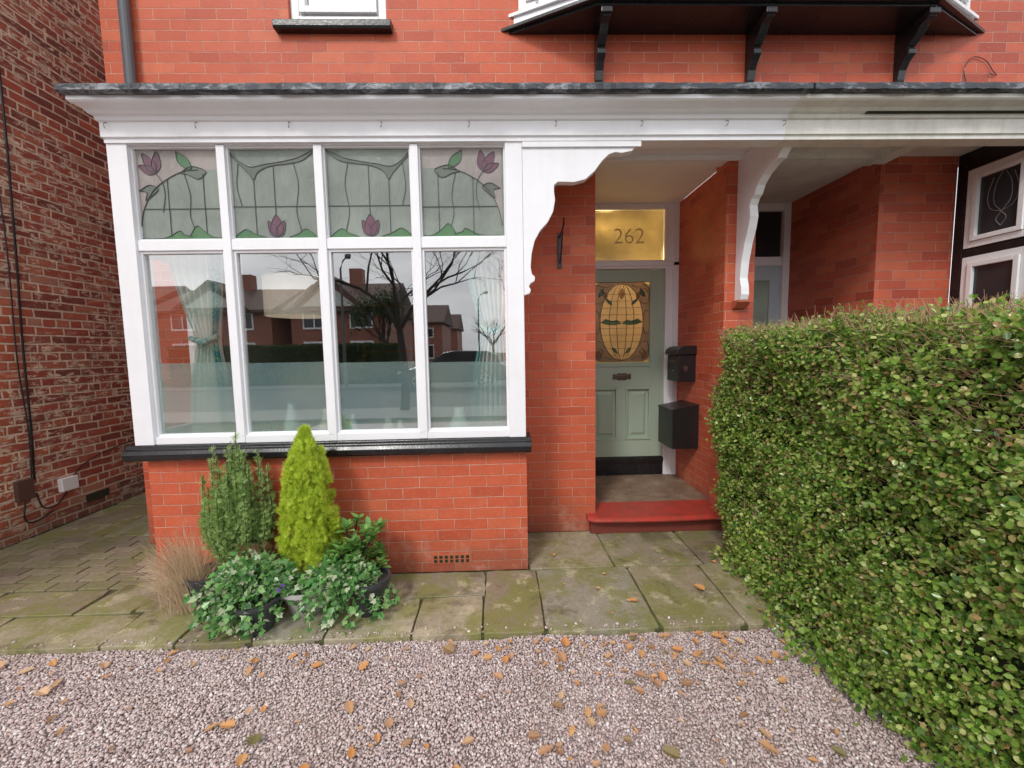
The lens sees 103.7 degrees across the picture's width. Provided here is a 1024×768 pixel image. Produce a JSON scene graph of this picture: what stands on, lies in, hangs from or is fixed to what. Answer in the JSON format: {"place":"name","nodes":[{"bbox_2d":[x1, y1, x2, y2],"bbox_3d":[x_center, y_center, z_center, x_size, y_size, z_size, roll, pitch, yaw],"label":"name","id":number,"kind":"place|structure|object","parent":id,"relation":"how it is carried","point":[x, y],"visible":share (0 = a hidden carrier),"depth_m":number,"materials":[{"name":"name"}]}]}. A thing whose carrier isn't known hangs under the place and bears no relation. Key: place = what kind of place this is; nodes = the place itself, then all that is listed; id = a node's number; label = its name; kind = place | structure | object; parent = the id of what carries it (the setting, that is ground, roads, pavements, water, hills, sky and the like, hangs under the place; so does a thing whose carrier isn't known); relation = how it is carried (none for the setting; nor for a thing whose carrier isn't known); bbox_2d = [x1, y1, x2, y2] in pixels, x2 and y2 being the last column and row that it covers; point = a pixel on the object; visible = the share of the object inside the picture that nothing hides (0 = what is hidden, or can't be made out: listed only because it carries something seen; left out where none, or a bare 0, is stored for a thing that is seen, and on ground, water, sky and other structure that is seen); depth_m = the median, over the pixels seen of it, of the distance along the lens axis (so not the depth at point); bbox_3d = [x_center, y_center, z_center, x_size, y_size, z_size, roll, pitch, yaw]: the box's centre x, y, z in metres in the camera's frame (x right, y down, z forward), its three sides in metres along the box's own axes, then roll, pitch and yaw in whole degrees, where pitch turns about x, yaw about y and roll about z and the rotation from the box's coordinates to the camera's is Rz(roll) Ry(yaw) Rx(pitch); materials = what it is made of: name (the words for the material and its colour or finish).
{"place":"outdoors","nodes":[
{"label":"outdoors","id":0,"kind":"place"},
{"bbox_2d":[0,493,141,549],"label":"ground","id":1,"kind":"structure","parent":0,"point":[65,524],"depth_m":3.79,"materials":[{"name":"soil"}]},
{"bbox_2d":[738,0,1023,340],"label":"adjoining house","id":2,"kind":"structure","parent":1,"relation":"on","point":[857,200],"depth_m":3.10,"materials":[{"name":"red brick"}]},
{"bbox_2d":[753,266,779,328],"bbox_3d":[2.396,-0.166,4.291,0.850,2.130,0.030,-1,5,-1],"label":"front door","id":3,"kind":"structure","parent":2,"relation":"in","point":[766,278],"depth_m":4.22,"materials":[{"name":"blue paint"}]},
{"bbox_2d":[949,146,1023,336],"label":"bay window","id":4,"kind":"structure","parent":2,"relation":"in","point":[989,209],"depth_m":2.97,"materials":[{"name":"black paint"}]},
{"bbox_2d":[0,536,158,592],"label":"block paving","id":5,"kind":"structure","parent":0,"point":[44,564],"depth_m":2.94,"materials":[{"name":"beige stone"}]},
{"bbox_2d":[0,492,807,655],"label":"stone patio","id":6,"kind":"structure","parent":0,"point":[579,563],"depth_m":2.40,"materials":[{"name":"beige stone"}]},
{"bbox_2d":[0,0,144,548],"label":"neighbouring house","id":7,"kind":"structure","parent":6,"relation":"on","point":[67,437],"depth_m":3.62,"materials":[{"name":"brick"}]},
{"bbox_2d":[116,520,240,616],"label":"ornamental grass","id":8,"kind":"object","parent":6,"relation":"on","point":[185,568],"depth_m":2.34,"materials":[{"name":"beige plant"}]},
{"bbox_2d":[182,432,277,609],"bbox_3d":[-1.710,0.807,2.484,0.524,1.038,0.395,-1,5,-1],"label":"potted conifer","id":9,"kind":"object","parent":6,"relation":"on","point":[232,515],"visible":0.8,"depth_m":2.42,"materials":[{"name":"plant"}]},
{"bbox_2d":[182,548,313,639],"bbox_3d":[-1.431,1.144,2.257,0.679,0.417,0.537,-1,5,-1],"label":"potted ivy","id":10,"kind":"object","parent":6,"relation":"on","point":[248,606],"visible":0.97,"depth_m":2.17,"materials":[{"name":"plant"}]},
{"bbox_2d":[225,540,277,582],"bbox_3d":[-1.506,1.128,2.364,0.315,0.410,0.195,0,5,8],"label":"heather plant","id":11,"kind":"object","parent":6,"relation":"on","point":[256,548],"visible":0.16,"depth_m":2.35,"materials":[{"name":"green plant"}]},
{"bbox_2d":[274,424,344,616],"bbox_3d":[-1.214,0.777,2.426,0.404,1.090,0.442,-4,6,-34],"label":"potted conifer","id":12,"kind":"object","parent":6,"relation":"on","point":[308,508],"visible":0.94,"depth_m":2.33,"materials":[{"name":"green plant"}]},
{"bbox_2d":[280,551,400,634],"bbox_3d":[-0.986,1.151,2.311,0.659,0.370,0.450,-1,5,-1],"label":"potted ivy","id":13,"kind":"object","parent":6,"relation":"on","point":[365,587],"visible":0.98,"depth_m":2.24,"materials":[{"name":"plant"}]},
{"bbox_2d":[322,512,390,599],"bbox_3d":[-0.956,1.064,2.444,0.451,0.506,0.332,-1,5,-1],"label":"evergreen shrub","id":14,"kind":"object","parent":6,"relation":"on","point":[355,544],"visible":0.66,"depth_m":2.42,"materials":[{"name":"green plant"}]},
{"bbox_2d":[54,0,984,579],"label":"brick house","id":15,"kind":"structure","parent":6,"relation":"on","point":[352,154],"depth_m":2.73,"materials":[{"name":"brick"}]},
{"bbox_2d":[166,254,224,362],"bbox_3d":[-2.135,-0.302,2.733,0.460,2.500,0.124,-1,5,-1],"label":"curtain","id":16,"kind":"object","parent":15,"relation":"hanging from","point":[198,280],"depth_m":2.72,"materials":[{"name":"fabric"}]},
{"bbox_2d":[261,253,320,318],"bbox_3d":[-1.721,-1.094,3.176,0.470,1.110,0.470,-1,5,-1],"label":"pendant lamp","id":17,"kind":"object","parent":15,"relation":"hanging from","point":[295,295],"visible":0.75,"depth_m":3.01,"materials":[{"name":"white fabric"}]},
{"bbox_2d":[106,142,531,461],"bbox_3d":[-1.204,-0.531,2.820,2.615,1.970,0.629,-1,5,-1],"label":"bay window","id":18,"kind":"structure","parent":15,"relation":"in","point":[229,200],"depth_m":2.56,"materials":[{"name":"white paint"}]},
{"bbox_2d":[290,0,385,18],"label":"upper window","id":19,"kind":"structure","parent":15,"relation":"in","point":[300,9],"depth_m":2.98,"materials":[{"name":"white plastic"}]},
{"bbox_2d":[462,251,503,360],"bbox_3d":[-0.206,-0.340,2.781,0.340,2.500,0.124,-1,5,-1],"label":"curtain","id":20,"kind":"object","parent":15,"relation":"hanging from","point":[484,271],"depth_m":2.78,"materials":[{"name":"fabric"}]},
{"bbox_2d":[558,218,564,268],"bbox_3d":[0.374,-1.052,3.018,0.030,0.320,0.230,-1,5,-1],"label":"hanging basket bracket","id":21,"kind":"object","parent":15,"relation":"attached to","point":[560,238],"visible":1,"depth_m":3.12,"materials":[{"name":"black metal"}]},
{"bbox_2d":[595,269,663,456],"bbox_3d":[1.151,-0.199,4.232,0.880,1.960,0.065,-1,5,-1],"label":"front door","id":22,"kind":"structure","parent":15,"relation":"in","point":[629,304],"depth_m":4.23,"materials":[{"name":"green paint"}]},
{"bbox_2d":[658,400,698,448],"bbox_3d":[1.613,0.386,3.920,0.255,0.419,0.350,-1,5,-1],"label":"parcel box","id":23,"kind":"object","parent":15,"relation":"attached to","point":[678,424],"visible":1,"depth_m":3.76,"materials":[{"name":"black metal"}]},
{"bbox_2d":[665,345,696,381],"bbox_3d":[1.634,-0.200,3.906,0.189,0.340,0.280,-1,5,-1],"label":"mailbox","id":24,"kind":"object","parent":15,"relation":"attached to","point":[681,365],"visible":1,"depth_m":3.79,"materials":[{"name":"black metal"}]},
{"bbox_2d":[694,583,704,589],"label":"fallen leaf","id":25,"kind":"object","parent":6,"relation":"on","point":[699,586],"visible":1,"depth_m":2.50,"materials":[{"name":"orange plant"}]},
{"bbox_2d":[710,545,962,767],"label":"creeping ivy","id":26,"kind":"object","parent":6,"relation":"on","point":[917,746],"visible":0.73,"depth_m":1.90,"materials":[{"name":"green plant"}]},
{"bbox_2d":[704,291,1023,767],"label":"hedge","id":27,"kind":"object","parent":6,"relation":"on","point":[871,485],"visible":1,"depth_m":1.56,"materials":[{"name":"green plant"}]},
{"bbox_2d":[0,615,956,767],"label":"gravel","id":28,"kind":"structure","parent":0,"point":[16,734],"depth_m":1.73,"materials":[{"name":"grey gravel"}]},
{"bbox_2d":[0,660,6,667],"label":"fallen leaf","id":29,"kind":"object","parent":28,"relation":"on","point":[2,663],"visible":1,"depth_m":1.99,"materials":[{"name":"orange plant"}]},
{"bbox_2d":[18,667,33,673],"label":"fallen leaf","id":30,"kind":"object","parent":28,"relation":"on","point":[24,670],"visible":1,"depth_m":1.95,"materials":[{"name":"beige plant"}]},
{"bbox_2d":[33,684,50,695],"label":"fallen leaf","id":31,"kind":"object","parent":28,"relation":"on","point":[44,690],"visible":1,"depth_m":1.82,"materials":[{"name":"plant"}]},
{"bbox_2d":[46,714,57,720],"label":"fallen leaf","id":32,"kind":"object","parent":28,"relation":"on","point":[51,717],"visible":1,"depth_m":1.69,"materials":[{"name":"brown plant"}]},
{"bbox_2d":[47,659,57,665],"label":"fallen leaf","id":33,"kind":"object","parent":28,"relation":"on","point":[53,662],"visible":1,"depth_m":2.00,"materials":[{"name":"orange plant"}]},
{"bbox_2d":[52,679,61,686],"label":"fallen leaf","id":34,"kind":"object","parent":28,"relation":"on","point":[56,682],"visible":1,"depth_m":1.88,"materials":[{"name":"beige plant"}]},
{"bbox_2d":[54,725,67,734],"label":"fallen leaf","id":35,"kind":"object","parent":28,"relation":"on","point":[59,731],"visible":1,"depth_m":1.63,"materials":[{"name":"brown plant"}]},
{"bbox_2d":[98,661,110,667],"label":"fallen leaf","id":36,"kind":"object","parent":28,"relation":"on","point":[104,665],"visible":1,"depth_m":1.98,"materials":[{"name":"beige plant"}]},
{"bbox_2d":[163,656,170,662],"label":"fallen leaf","id":37,"kind":"object","parent":28,"relation":"on","point":[165,660],"visible":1,"depth_m":2.00,"materials":[{"name":"brown plant"}]},
{"bbox_2d":[215,718,235,728],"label":"fallen leaf","id":38,"kind":"object","parent":28,"relation":"on","point":[227,724],"visible":1,"depth_m":1.65,"materials":[{"name":"orange plant"}]},
{"bbox_2d":[235,753,248,766],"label":"fallen leaf","id":39,"kind":"object","parent":28,"relation":"on","point":[241,759],"visible":1,"depth_m":1.50,"materials":[{"name":"orange plant"}]},
{"bbox_2d":[244,666,252,674],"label":"fallen leaf","id":40,"kind":"object","parent":28,"relation":"on","point":[248,670],"visible":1,"depth_m":1.93,"materials":[{"name":"orange plant"}]},
{"bbox_2d":[245,707,252,713],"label":"fallen leaf","id":41,"kind":"object","parent":28,"relation":"on","point":[248,710],"visible":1,"depth_m":1.71,"materials":[{"name":"beige plant"}]},
{"bbox_2d":[246,726,262,745],"bbox_3d":[-1.014,1.387,1.581,0.058,0.025,0.074,-4,5,-29],"label":"fallen leaf","id":42,"kind":"object","parent":28,"relation":"on","point":[254,739],"visible":1,"depth_m":1.57,"materials":[{"name":"green plant"}]},
{"bbox_2d":[251,658,258,662],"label":"fallen leaf","id":43,"kind":"object","parent":28,"relation":"on","point":[254,660],"visible":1,"depth_m":1.99,"materials":[{"name":"orange plant"}]},
{"bbox_2d":[260,705,266,711],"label":"fallen leaf","id":44,"kind":"object","parent":28,"relation":"on","point":[263,708],"visible":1,"depth_m":1.72,"materials":[{"name":"orange plant"}]},
{"bbox_2d":[288,652,298,658],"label":"fallen leaf","id":45,"kind":"object","parent":28,"relation":"on","point":[291,656],"visible":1,"depth_m":2.02,"materials":[{"name":"orange plant"}]},
{"bbox_2d":[300,763,309,767],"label":"fallen leaf","id":46,"kind":"object","parent":28,"relation":"on","point":[305,765],"visible":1,"depth_m":1.48,"materials":[{"name":"orange plant"}]},
{"bbox_2d":[311,661,321,667],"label":"fallen leaf","id":47,"kind":"object","parent":28,"relation":"on","point":[317,664],"visible":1,"depth_m":1.96,"materials":[{"name":"orange plant"}]},
{"bbox_2d":[344,700,353,716],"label":"fallen leaf","id":48,"kind":"object","parent":28,"relation":"on","point":[349,706],"visible":1,"depth_m":1.72,"materials":[{"name":"beige plant"}]},
{"bbox_2d":[346,741,355,758],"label":"fallen leaf","id":49,"kind":"object","parent":28,"relation":"on","point":[351,753],"visible":1,"depth_m":1.52,"materials":[{"name":"orange plant"}]},
{"bbox_2d":[358,658,369,669],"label":"fallen leaf","id":50,"kind":"object","parent":28,"relation":"on","point":[362,665],"visible":1,"depth_m":1.94,"materials":[{"name":"orange plant"}]},
{"bbox_2d":[374,733,380,742],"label":"fallen leaf","id":51,"kind":"object","parent":28,"relation":"on","point":[377,737],"visible":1,"depth_m":1.58,"materials":[{"name":"orange plant"}]},
{"bbox_2d":[384,715,394,727],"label":"fallen leaf","id":52,"kind":"object","parent":28,"relation":"on","point":[389,722],"visible":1,"depth_m":1.64,"materials":[{"name":"beige plant"}]},
{"bbox_2d":[398,679,405,684],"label":"fallen leaf","id":53,"kind":"object","parent":28,"relation":"on","point":[402,681],"visible":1,"depth_m":1.84,"materials":[{"name":"orange plant"}]},
{"bbox_2d":[401,735,414,746],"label":"fallen leaf","id":54,"kind":"object","parent":28,"relation":"on","point":[406,742],"visible":1,"depth_m":1.56,"materials":[{"name":"brown plant"}]},
{"bbox_2d":[407,696,414,707],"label":"fallen leaf","id":55,"kind":"object","parent":28,"relation":"on","point":[410,703],"visible":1,"depth_m":1.73,"materials":[{"name":"beige plant"}]},
{"bbox_2d":[439,642,454,652],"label":"fallen leaf","id":56,"kind":"object","parent":28,"relation":"on","point":[448,648],"visible":1,"depth_m":2.04,"materials":[{"name":"brown plant"}]},
{"bbox_2d":[462,735,474,743],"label":"fallen leaf","id":57,"kind":"object","parent":28,"relation":"on","point":[468,739],"visible":1,"depth_m":1.56,"materials":[{"name":"orange plant"}]},
{"bbox_2d":[483,653,494,659],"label":"fallen leaf","id":58,"kind":"object","parent":28,"relation":"on","point":[487,656],"visible":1,"depth_m":1.99,"materials":[{"name":"orange plant"}]},
{"bbox_2d":[493,671,502,678],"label":"fallen leaf","id":59,"kind":"object","parent":28,"relation":"on","point":[498,675],"visible":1,"depth_m":1.87,"materials":[{"name":"orange plant"}]},
{"bbox_2d":[501,655,508,662],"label":"fallen leaf","id":60,"kind":"object","parent":28,"relation":"on","point":[505,659],"visible":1,"depth_m":1.97,"materials":[{"name":"orange plant"}]},
{"bbox_2d":[528,728,542,739],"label":"fallen leaf","id":61,"kind":"object","parent":28,"relation":"on","point":[532,735],"visible":1,"depth_m":1.58,"materials":[{"name":"brown plant"}]},
{"bbox_2d":[538,743,557,754],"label":"fallen leaf","id":62,"kind":"object","parent":28,"relation":"on","point":[543,749],"visible":1,"depth_m":1.52,"materials":[{"name":"brown plant"}]},
{"bbox_2d":[552,700,563,708],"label":"fallen leaf","id":63,"kind":"object","parent":28,"relation":"on","point":[557,704],"visible":1,"depth_m":1.71,"materials":[{"name":"brown plant"}]},
{"bbox_2d":[556,746,563,754],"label":"fallen leaf","id":64,"kind":"object","parent":28,"relation":"on","point":[560,752],"visible":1,"depth_m":1.52,"materials":[{"name":"brown plant"}]},
{"bbox_2d":[558,690,564,698],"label":"fallen leaf","id":65,"kind":"object","parent":28,"relation":"on","point":[560,694],"visible":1,"depth_m":1.76,"materials":[{"name":"plant"}]},
{"bbox_2d":[556,651,567,661],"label":"fallen leaf","id":66,"kind":"object","parent":28,"relation":"on","point":[562,656],"visible":1,"depth_m":1.98,"materials":[{"name":"orange plant"}]},
{"bbox_2d":[561,633,570,646],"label":"fallen leaf","id":67,"kind":"object","parent":28,"relation":"on","point":[565,641],"visible":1,"depth_m":2.07,"materials":[{"name":"orange plant"}]},
{"bbox_2d":[568,725,575,735],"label":"fallen leaf","id":68,"kind":"object","parent":28,"relation":"on","point":[572,730],"visible":1,"depth_m":1.60,"materials":[{"name":"orange plant"}]},
{"bbox_2d":[584,706,591,717],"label":"fallen leaf","id":69,"kind":"object","parent":28,"relation":"on","point":[587,712],"visible":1,"depth_m":1.68,"materials":[{"name":"orange plant"}]},
{"bbox_2d":[586,715,596,726],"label":"fallen leaf","id":70,"kind":"object","parent":28,"relation":"on","point":[590,721],"visible":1,"depth_m":1.63,"materials":[{"name":"plant"}]},
{"bbox_2d":[592,758,601,766],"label":"fallen leaf","id":71,"kind":"object","parent":28,"relation":"on","point":[596,763],"visible":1,"depth_m":1.47,"materials":[{"name":"beige plant"}]},
{"bbox_2d":[596,707,608,716],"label":"fallen leaf","id":72,"kind":"object","parent":28,"relation":"on","point":[601,712],"visible":1,"depth_m":1.67,"materials":[{"name":"orange plant"}]},
{"bbox_2d":[602,741,610,751],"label":"fallen leaf","id":73,"kind":"object","parent":28,"relation":"on","point":[605,747],"visible":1,"depth_m":1.52,"materials":[{"name":"orange plant"}]},
{"bbox_2d":[622,736,631,741],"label":"fallen leaf","id":74,"kind":"object","parent":28,"relation":"on","point":[627,739],"visible":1,"depth_m":1.56,"materials":[{"name":"brown plant"}]},
{"bbox_2d":[624,679,634,683],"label":"fallen leaf","id":75,"kind":"object","parent":28,"relation":"on","point":[628,681],"visible":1,"depth_m":1.82,"materials":[{"name":"green plant"}]},
{"bbox_2d":[631,685,643,691],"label":"fallen leaf","id":76,"kind":"object","parent":28,"relation":"on","point":[638,688],"visible":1,"depth_m":1.79,"materials":[{"name":"brown plant"}]},
{"bbox_2d":[635,669,648,677],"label":"fallen leaf","id":77,"kind":"object","parent":28,"relation":"on","point":[640,673],"visible":1,"depth_m":1.86,"materials":[{"name":"brown plant"}]},
{"bbox_2d":[639,650,644,658],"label":"fallen leaf","id":78,"kind":"object","parent":28,"relation":"on","point":[641,652],"visible":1,"depth_m":1.99,"materials":[{"name":"orange plant"}]},
{"bbox_2d":[652,679,661,686],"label":"fallen leaf","id":79,"kind":"object","parent":28,"relation":"on","point":[657,682],"visible":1,"depth_m":1.81,"materials":[{"name":"brown plant"}]},
{"bbox_2d":[657,667,666,680],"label":"fallen leaf","id":80,"kind":"object","parent":28,"relation":"on","point":[662,675],"visible":1,"depth_m":1.85,"materials":[{"name":"orange plant"}]},
{"bbox_2d":[659,632,672,636],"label":"fallen leaf","id":81,"kind":"object","parent":28,"relation":"on","point":[664,634],"visible":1,"depth_m":2.12,"materials":[{"name":"orange plant"}]},
{"bbox_2d":[657,741,680,758],"bbox_3d":[0.587,1.363,1.492,0.073,0.028,0.061,-1,5,-5],"label":"fallen leaf","id":82,"kind":"object","parent":28,"relation":"on","point":[672,752],"visible":1,"depth_m":1.50,"materials":[{"name":"green plant"}]},
{"bbox_2d":[668,644,682,650],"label":"fallen leaf","id":83,"kind":"object","parent":28,"relation":"on","point":[678,648],"visible":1,"depth_m":2.02,"materials":[{"name":"orange plant"}]},
{"bbox_2d":[681,656,690,666],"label":"fallen leaf","id":84,"kind":"object","parent":28,"relation":"on","point":[685,662],"visible":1,"depth_m":1.92,"materials":[{"name":"beige plant"}]},
{"bbox_2d":[681,677,692,686],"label":"fallen leaf","id":85,"kind":"object","parent":28,"relation":"on","point":[686,683],"visible":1,"depth_m":1.81,"materials":[{"name":"brown plant"}]},
{"bbox_2d":[714,653,723,662],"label":"fallen leaf","id":86,"kind":"object","parent":28,"relation":"on","point":[719,659],"visible":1,"depth_m":1.94,"materials":[{"name":"brown plant"}]},
{"bbox_2d":[711,631,727,637],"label":"fallen leaf","id":87,"kind":"object","parent":28,"relation":"on","point":[716,634],"visible":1,"depth_m":2.10,"materials":[{"name":"orange plant"}]},
{"bbox_2d":[720,638,728,644],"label":"fallen leaf","id":88,"kind":"object","parent":28,"relation":"on","point":[723,641],"visible":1,"depth_m":2.06,"materials":[{"name":"orange plant"}]},
{"bbox_2d":[735,637,744,643],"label":"fallen leaf","id":89,"kind":"object","parent":28,"relation":"on","point":[739,640],"visible":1,"depth_m":2.07,"materials":[{"name":"beige plant"}]},
{"bbox_2d":[739,711,748,717],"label":"fallen leaf","id":90,"kind":"object","parent":28,"relation":"on","point":[743,714],"visible":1,"depth_m":1.65,"materials":[{"name":"brown plant"}]},
{"bbox_2d":[755,656,768,665],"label":"fallen leaf","id":91,"kind":"object","parent":28,"relation":"on","point":[760,659],"visible":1,"depth_m":1.94,"materials":[{"name":"orange plant"}]},
{"bbox_2d":[757,726,771,738],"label":"fallen leaf","id":92,"kind":"object","parent":28,"relation":"on","point":[765,732],"visible":1,"depth_m":1.57,"materials":[{"name":"plant"}]},
{"bbox_2d":[758,739,785,755],"bbox_3d":[0.977,1.369,1.510,0.093,0.008,0.054,13,12,33],"label":"fallen leaf","id":93,"kind":"object","parent":28,"relation":"on","point":[766,744],"visible":1,"depth_m":1.52,"materials":[{"name":"orange plant"}]},
{"bbox_2d":[771,650,779,657],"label":"fallen leaf","id":94,"kind":"object","parent":28,"relation":"on","point":[775,654],"visible":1,"depth_m":1.97,"materials":[{"name":"orange plant"}]},
{"bbox_2d":[778,675,788,682],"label":"fallen leaf","id":95,"kind":"object","parent":28,"relation":"on","point":[781,679],"visible":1,"depth_m":1.82,"materials":[{"name":"orange plant"}]},
{"bbox_2d":[808,756,818,761],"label":"fallen leaf","id":96,"kind":"object","parent":28,"relation":"on","point":[814,759],"visible":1,"depth_m":1.47,"materials":[{"name":"orange plant"}]},
{"bbox_2d":[827,742,847,756],"bbox_3d":[1.211,1.359,1.496,0.066,0.014,0.048,13,12,37],"label":"fallen leaf","id":97,"kind":"object","parent":28,"relation":"on","point":[841,751],"visible":1,"depth_m":1.50,"materials":[{"name":"green plant"}]},
{"bbox_2d":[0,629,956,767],"bbox_3d":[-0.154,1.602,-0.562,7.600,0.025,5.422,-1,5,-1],"label":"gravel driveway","id":98,"kind":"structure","parent":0,"point":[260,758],"depth_m":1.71,"materials":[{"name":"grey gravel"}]},
{"bbox_2d":[205,722,219,730],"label":"fallen leaf","id":99,"kind":"object","parent":98,"relation":"on","point":[210,726],"visible":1,"depth_m":1.64,"materials":[{"name":"orange plant"}]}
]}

